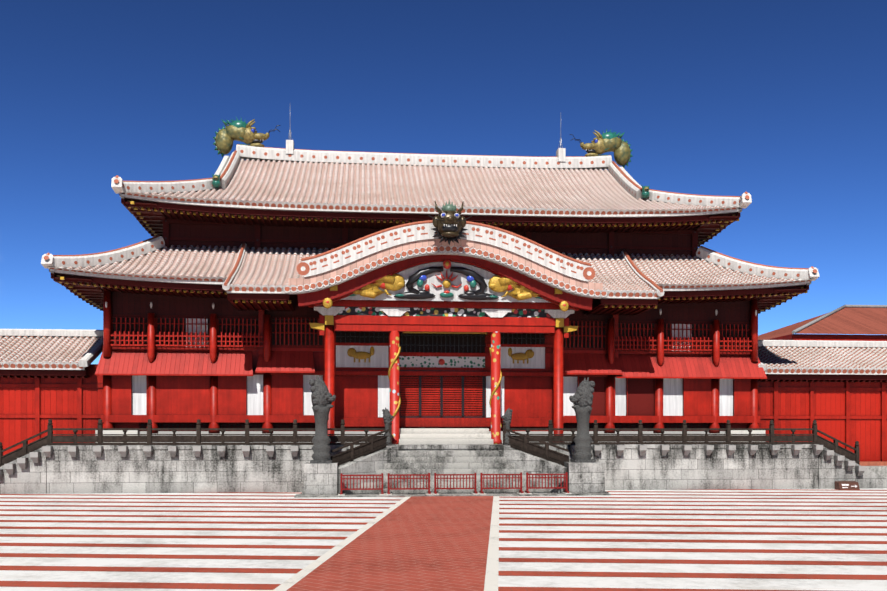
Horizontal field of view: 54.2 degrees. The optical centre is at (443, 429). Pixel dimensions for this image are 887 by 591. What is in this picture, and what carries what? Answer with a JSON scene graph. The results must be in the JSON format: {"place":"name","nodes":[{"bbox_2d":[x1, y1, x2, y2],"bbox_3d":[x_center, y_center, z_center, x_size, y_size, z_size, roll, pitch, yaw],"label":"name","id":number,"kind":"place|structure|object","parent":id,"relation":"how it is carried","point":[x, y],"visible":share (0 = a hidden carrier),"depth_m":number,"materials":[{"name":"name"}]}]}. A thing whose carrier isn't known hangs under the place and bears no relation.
{"place":"outdoors","nodes":[
{"label":"outdoors","id":0,"kind":"place"},
{"bbox_2d":[272,496,498,590],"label":"path","id":1,"kind":"structure","parent":0,"point":[432,543],"depth_m":17.16,"materials":[{"name":"tile"}]},
{"bbox_2d":[385,473,432,494],"bbox_3d":[-1.283,2.032,32.085,1.740,0.860,0.640,0,0,-5],"label":"red barrier","id":2,"kind":"object","parent":1,"relation":"on","point":[407,478],"visible":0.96,"depth_m":32.06,"materials":[{"name":"wood"}]},
{"bbox_2d":[432,473,478,494],"bbox_3d":[0.440,2.032,32.241,1.740,0.860,0.640,0,0,-5],"label":"red barrier","id":3,"kind":"object","parent":1,"relation":"on","point":[474,492],"visible":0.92,"depth_m":32.21,"materials":[{"name":"wood"}]},
{"bbox_2d":[477,472,525,494],"bbox_3d":[2.163,2.032,32.398,1.740,0.860,0.640,0,0,-5],"label":"red barrier","id":4,"kind":"object","parent":1,"relation":"on","point":[480,492],"visible":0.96,"depth_m":32.37,"materials":[{"name":"wood"}]},
{"bbox_2d":[95,291,764,442],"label":"seiden hall walls","id":5,"kind":"structure","parent":0,"point":[182,401],"depth_m":37.14,"materials":[{"name":"red wood"}]},
{"bbox_2d":[49,269,810,315],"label":"roof eaves","id":6,"kind":"object","parent":5,"relation":"on","point":[89,288],"visible":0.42,"depth_m":35.76,"materials":[{"name":"paint"}]},
{"bbox_2d":[48,245,812,296],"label":"roof","id":7,"kind":"structure","parent":6,"relation":"on","point":[265,269],"depth_m":37.39,"materials":[{"name":"tile"}]},
{"bbox_2d":[162,218,697,257],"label":"upper story wall","id":8,"kind":"structure","parent":7,"relation":"on","point":[206,234],"depth_m":39.15,"materials":[{"name":"red paint"}]},
{"bbox_2d":[120,194,741,246],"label":"roof eaves","id":9,"kind":"object","parent":8,"relation":"on","point":[150,214],"visible":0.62,"depth_m":38.28,"materials":[{"name":"paint"}]},
{"bbox_2d":[119,158,742,214],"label":"roof","id":10,"kind":"structure","parent":9,"relation":"on","point":[384,187],"depth_m":41.76,"materials":[{"name":"tile"}]},
{"bbox_2d":[111,144,751,208],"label":"roof ridges","id":11,"kind":"object","parent":10,"relation":"on","point":[622,177],"visible":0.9,"depth_m":45.22,"materials":[{"name":"paint"}]},
{"bbox_2d":[212,174,220,187],"bbox_3d":[-10.414,-11.439,39.702,0.402,0.660,0.430,0,0,-5],"label":"ridge ornament","id":12,"kind":"object","parent":11,"relation":"on","point":[216,183],"visible":1,"depth_m":39.59,"materials":[{"name":"green ceramic"}]},
{"bbox_2d":[213,117,279,156],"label":"ridge dragon","id":13,"kind":"object","parent":11,"relation":"on","point":[237,130],"visible":0.88,"depth_m":44.97,"materials":[{"name":"gold metal"}]},
{"bbox_2d":[286,130,293,153],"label":"lightning rod","id":14,"kind":"object","parent":11,"relation":"on","point":[289,146],"visible":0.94,"depth_m":45.15,"materials":[{"name":"paint"}]},
{"bbox_2d":[556,137,565,161],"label":"lightning rod","id":15,"kind":"object","parent":11,"relation":"on","point":[560,153],"visible":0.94,"depth_m":46.46,"materials":[{"name":"paint"}]},
{"bbox_2d":[570,129,632,167],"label":"ridge dragon","id":16,"kind":"object","parent":11,"relation":"on","point":[609,141],"visible":0.98,"depth_m":46.74,"materials":[{"name":"gold metal"}]},
{"bbox_2d":[641,184,649,197],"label":"ridge ornament","id":17,"kind":"object","parent":11,"relation":"on","point":[645,192],"visible":1,"depth_m":41.41,"materials":[{"name":"green ceramic"}]},
{"bbox_2d":[41,235,819,296],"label":"lower roof ridges","id":18,"kind":"object","parent":7,"relation":"on","point":[158,242],"visible":0.96,"depth_m":37.33,"materials":[{"name":"paint"}]},
{"bbox_2d":[303,251,588,294],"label":"tiles","id":19,"kind":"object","parent":7,"relation":"on","point":[469,253],"depth_m":35.20,"materials":[{"name":"red tile"}]},
{"bbox_2d":[330,259,561,300],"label":"tympanum ornaments","id":20,"kind":"object","parent":19,"relation":"attached to","point":[396,282],"visible":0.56,"depth_m":35.13,"materials":[{"name":"gold paint"}]},
{"bbox_2d":[428,200,471,244],"bbox_3d":[0.237,-8.188,34.037,1.699,1.869,1.069,0,0,-5],"label":"dragon head ornament","id":21,"kind":"object","parent":19,"relation":"attached to","point":[449,222],"visible":1,"depth_m":33.90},
{"bbox_2d":[95,350,766,378],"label":"seiden aprons","id":22,"kind":"object","parent":5,"relation":"attached to","point":[176,363],"visible":0.83,"depth_m":36.81,"materials":[{"name":"red wood"}]},
{"bbox_2d":[112,317,749,351],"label":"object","id":23,"kind":"structure","parent":5,"relation":"in","point":[303,332],"depth_m":37.06,"materials":[{"name":"red wood"}]},
{"bbox_2d":[111,331,751,350],"bbox_3d":[-0.062,-3.798,37.324,27.700,0.600,0.085,0,0,-5],"label":"balcony rail","id":24,"kind":"object","parent":5,"relation":"attached to","point":[618,340],"visible":0.96,"depth_m":36.60,"materials":[{"name":"red wood"}]},
{"bbox_2d":[334,331,552,417],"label":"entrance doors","id":25,"kind":"structure","parent":5,"relation":"on","point":[362,396],"depth_m":37.57,"materials":[{"name":"red wood"}]},
{"bbox_2d":[140,431,724,442],"bbox_3d":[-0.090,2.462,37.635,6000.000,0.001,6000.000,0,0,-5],"label":"ground","id":26,"kind":"structure","parent":0,"point":[374,432],"depth_m":570.64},
{"bbox_2d":[0,488,886,590],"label":"courtyard paving","id":27,"kind":"structure","parent":0,"point":[529,581],"depth_m":19.40,"materials":[{"name":"white stone"}]},
{"bbox_2d":[0,364,102,454],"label":"wing walls","id":28,"kind":"structure","parent":27,"relation":"on","point":[30,407],"depth_m":36.64,"materials":[{"name":"red wood"}]},
{"bbox_2d":[0,329,102,377],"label":"wing roof","id":29,"kind":"structure","parent":28,"relation":"on","point":[49,353],"depth_m":37.53,"materials":[{"name":"white tile"}]},
{"bbox_2d":[0,443,886,493],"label":"stone platform","id":30,"kind":"structure","parent":27,"relation":"on","point":[61,470],"depth_m":34.07,"materials":[{"name":"stone"}]},
{"bbox_2d":[382,408,393,444],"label":"dragon pillar","id":31,"kind":"structure","parent":30,"relation":"on","point":[387,417],"depth_m":34.42,"materials":[{"name":"stone"}]},
{"bbox_2d":[102,290,758,433],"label":"columns","id":32,"kind":"structure","parent":30,"relation":"on","point":[265,328],"depth_m":36.72,"materials":[{"name":"red wood"}]},
{"bbox_2d":[42,419,822,456],"bbox_3d":[0.186,0.319,34.596,31.060,1.465,0.495,0,0,-5],"label":"balustrade","id":33,"kind":"object","parent":30,"relation":"on","point":[684,437],"visible":0.85,"depth_m":34.41,"materials":[{"name":"stone"}]},
{"bbox_2d":[0,429,865,479],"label":"stair railing","id":34,"kind":"object","parent":30,"relation":"on","point":[352,453],"visible":0.79,"depth_m":33.91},
{"bbox_2d":[308,300,579,337],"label":"portico beam","id":35,"kind":"structure","parent":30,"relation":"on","point":[464,317],"depth_m":35.61,"materials":[{"name":"red wood"}]},
{"bbox_2d":[284,220,606,311],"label":"curved gable","id":36,"kind":"structure","parent":35,"relation":"on","point":[340,265],"depth_m":34.76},
{"bbox_2d":[325,325,562,443],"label":"portico columns","id":37,"kind":"structure","parent":30,"relation":"on","point":[496,378],"depth_m":35.78,"materials":[{"name":"red wood"}]},
{"bbox_2d":[502,408,512,444],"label":"dragon pillar","id":38,"kind":"structure","parent":30,"relation":"on","point":[507,417],"depth_m":34.86,"materials":[{"name":"stone"}]},
{"bbox_2d":[0,489,886,590],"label":"pavement stripes","id":39,"kind":"object","parent":27,"relation":"on","point":[283,570],"visible":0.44,"depth_m":19.19,"materials":[{"name":"tile"}]},
{"bbox_2d":[338,473,385,495],"bbox_3d":[-3.006,2.032,31.928,1.740,0.860,0.640,0,0,-5],"label":"red barrier","id":40,"kind":"object","parent":39,"relation":"on","point":[360,488],"visible":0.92,"depth_m":31.91,"materials":[{"name":"wood"}]},
{"bbox_2d":[294,428,610,497],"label":"stairs","id":41,"kind":"structure","parent":27,"relation":"on","point":[323,479],"depth_m":33.39,"materials":[{"name":"stone"}]},
{"bbox_2d":[309,376,335,463],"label":"dragon pillar","id":42,"kind":"structure","parent":41,"relation":"on","point":[322,398],"depth_m":32.33,"materials":[{"name":"stone"}]},
{"bbox_2d":[569,377,595,462],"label":"dragon pillar","id":43,"kind":"structure","parent":41,"relation":"on","point":[581,399],"depth_m":33.23,"materials":[{"name":"stone"}]},
{"bbox_2d":[524,472,571,493],"bbox_3d":[3.886,2.032,32.554,1.740,0.860,0.640,0,0,-5],"label":"red barrier","id":44,"kind":"object","parent":27,"relation":"on","point":[565,487],"visible":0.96,"depth_m":32.53,"materials":[{"name":"wood"}]},
{"bbox_2d":[758,381,886,478],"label":"wing walls","id":45,"kind":"structure","parent":27,"relation":"on","point":[850,413],"depth_m":39.77,"materials":[{"name":"red wood"}]},
{"bbox_2d":[758,340,886,381],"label":"wing roof","id":46,"kind":"structure","parent":45,"relation":"on","point":[816,361],"depth_m":40.55,"materials":[{"name":"white tile"}]},
{"bbox_2d":[835,481,859,489],"bbox_3d":[16.588,2.292,35.587,0.850,0.340,0.400,0,0,-5],"label":"route sign","id":47,"kind":"object","parent":27,"relation":"on","point":[846,485],"visible":0.91,"depth_m":35.47,"materials":[{"name":"brown"}]},
{"bbox_2d":[0,0,886,363],"label":"sky","id":48,"kind":"structure","parent":0,"point":[782,103],"materials":[{"name":"blue"}]},
{"bbox_2d":[758,305,886,340],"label":"hall roof","id":49,"kind":"structure","parent":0,"point":[851,319],"depth_m":65.47,"materials":[{"name":"tile"}]}
]}

